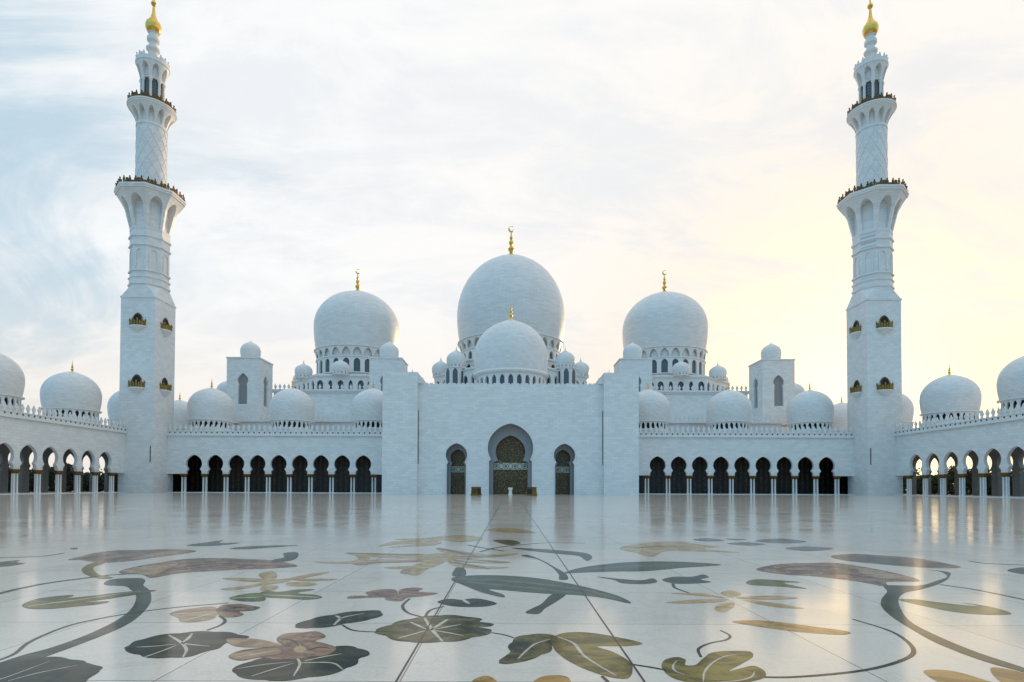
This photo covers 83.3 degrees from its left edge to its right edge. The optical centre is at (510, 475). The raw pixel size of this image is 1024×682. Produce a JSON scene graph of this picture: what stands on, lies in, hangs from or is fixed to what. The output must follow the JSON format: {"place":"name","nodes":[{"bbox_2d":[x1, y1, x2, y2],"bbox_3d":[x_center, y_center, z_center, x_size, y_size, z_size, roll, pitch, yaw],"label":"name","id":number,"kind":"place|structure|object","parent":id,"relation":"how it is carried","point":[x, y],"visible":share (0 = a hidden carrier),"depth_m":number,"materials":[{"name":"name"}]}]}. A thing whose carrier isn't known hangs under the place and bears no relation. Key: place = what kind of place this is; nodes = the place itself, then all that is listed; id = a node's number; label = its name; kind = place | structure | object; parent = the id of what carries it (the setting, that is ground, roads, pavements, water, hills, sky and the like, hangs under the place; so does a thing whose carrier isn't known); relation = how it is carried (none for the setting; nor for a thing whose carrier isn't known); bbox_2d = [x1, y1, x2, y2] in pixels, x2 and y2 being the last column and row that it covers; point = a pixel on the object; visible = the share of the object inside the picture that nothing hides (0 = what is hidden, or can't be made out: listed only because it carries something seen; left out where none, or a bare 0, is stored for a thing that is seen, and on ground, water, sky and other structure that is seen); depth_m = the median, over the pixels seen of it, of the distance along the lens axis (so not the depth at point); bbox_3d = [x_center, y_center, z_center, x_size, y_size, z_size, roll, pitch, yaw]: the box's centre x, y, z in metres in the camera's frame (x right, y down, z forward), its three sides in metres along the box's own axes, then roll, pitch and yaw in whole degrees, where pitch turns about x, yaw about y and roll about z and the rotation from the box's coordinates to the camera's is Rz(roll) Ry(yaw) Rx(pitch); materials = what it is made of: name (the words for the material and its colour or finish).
{"place":"outdoors","nodes":[
{"label":"outdoors","id":0,"kind":"place"},
{"bbox_2d":[216,226,804,432],"bbox_3d":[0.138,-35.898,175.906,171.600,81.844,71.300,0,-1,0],"label":"prayer hall","id":1,"kind":"structure","parent":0,"point":[664,336],"depth_m":162.27,"materials":[{"name":"stone"}]},
{"bbox_2d":[0,493,1023,681],"bbox_3d":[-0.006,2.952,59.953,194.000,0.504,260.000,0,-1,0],"label":"courtyard floor","id":2,"kind":"structure","parent":0,"point":[237,587],"depth_m":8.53,"materials":[{"name":"stone"}]},
{"bbox_2d":[0,353,188,494],"bbox_3d":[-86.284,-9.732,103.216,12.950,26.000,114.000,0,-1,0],"label":"arcade wing","id":3,"kind":"structure","parent":2,"relation":"on","point":[65,424],"depth_m":107.92,"materials":[{"name":"white stone"}]},
{"bbox_2d":[114,0,185,492],"bbox_3d":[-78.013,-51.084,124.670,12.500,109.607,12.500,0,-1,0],"label":"minaret","id":4,"kind":"object","parent":2,"relation":"on","point":[153,205],"visible":1,"depth_m":121.54,"materials":[{"name":"stone"}]},
{"bbox_2d":[165,379,382,492],"bbox_3d":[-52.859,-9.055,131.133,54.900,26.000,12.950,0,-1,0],"label":"arcade wing","id":5,"kind":"structure","parent":2,"relation":"on","point":[212,450],"depth_m":126.28,"materials":[{"name":"white stone"}]},
{"bbox_2d":[471,487,481,494],"bbox_3d":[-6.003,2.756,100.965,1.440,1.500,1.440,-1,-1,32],"label":"gilded box","id":6,"kind":"object","parent":2,"relation":"on","point":[475,490],"visible":0.95,"depth_m":100.44,"materials":[{"name":"gold metal"}]},
{"bbox_2d":[382,307,638,494],"bbox_3d":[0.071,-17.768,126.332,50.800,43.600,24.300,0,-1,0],"label":"entrance portal","id":7,"kind":"object","parent":2,"relation":"on","point":[510,418],"visible":0.98,"depth_m":115.22,"materials":[{"name":"stone"}]},
{"bbox_2d":[451,472,464,493],"bbox_3d":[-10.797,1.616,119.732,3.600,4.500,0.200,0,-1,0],"label":"door","id":8,"kind":"structure","parent":7,"relation":"in","point":[457,478],"depth_m":119.72,"materials":[{"name":"brown metal"}]},
{"bbox_2d":[493,470,527,493],"bbox_3d":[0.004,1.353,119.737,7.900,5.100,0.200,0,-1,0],"label":"door","id":9,"kind":"structure","parent":7,"relation":"in","point":[503,480],"depth_m":119.72,"materials":[{"name":"brown metal"}]},
{"bbox_2d":[556,473,568,493],"bbox_3d":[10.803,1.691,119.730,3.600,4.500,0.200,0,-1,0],"label":"door","id":10,"kind":"structure","parent":7,"relation":"in","point":[562,479],"depth_m":119.72,"materials":[{"name":"brown metal"}]},
{"bbox_2d":[526,487,536,495],"bbox_3d":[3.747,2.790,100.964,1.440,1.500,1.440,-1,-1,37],"label":"gilded box","id":11,"kind":"object","parent":2,"relation":"on","point":[531,491],"visible":1,"depth_m":100.49,"materials":[{"name":"gold metal"}]},
{"bbox_2d":[639,381,855,494],"bbox_3d":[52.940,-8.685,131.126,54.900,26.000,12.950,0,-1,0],"label":"arcade wing","id":12,"kind":"structure","parent":2,"relation":"on","point":[809,452],"depth_m":126.30,"materials":[{"name":"white stone"}]},
{"bbox_2d":[836,0,908,494],"bbox_3d":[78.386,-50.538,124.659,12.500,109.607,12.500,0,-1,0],"label":"minaret","id":13,"kind":"object","parent":2,"relation":"on","point":[869,207],"visible":1,"depth_m":121.53,"materials":[{"name":"stone"}]},
{"bbox_2d":[832,356,1023,497],"bbox_3d":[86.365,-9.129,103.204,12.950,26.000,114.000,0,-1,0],"label":"arcade wing","id":14,"kind":"structure","parent":2,"relation":"on","point":[955,428],"depth_m":107.61,"materials":[{"name":"white stone"}]},
{"bbox_2d":[0,0,1023,483],"label":"sky","id":15,"kind":"structure","parent":0,"point":[708,144],"materials":[{"name":"white"}]},
{"label":"ground","id":16,"kind":"structure","parent":0,"visible":0},
{"bbox_2d":[8,462,117,492],"bbox_3d":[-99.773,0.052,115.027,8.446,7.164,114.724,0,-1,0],"label":"hedge","id":17,"kind":"object","parent":16,"relation":"on","point":[69,480],"visible":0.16,"depth_m":128.92,"materials":[{"name":"green plant"}]},
{"bbox_2d":[903,465,1012,495],"bbox_3d":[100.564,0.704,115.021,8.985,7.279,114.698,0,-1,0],"label":"hedge","id":18,"kind":"object","parent":16,"relation":"on","point":[950,483],"visible":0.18,"depth_m":129.57,"materials":[{"name":"green plant"}]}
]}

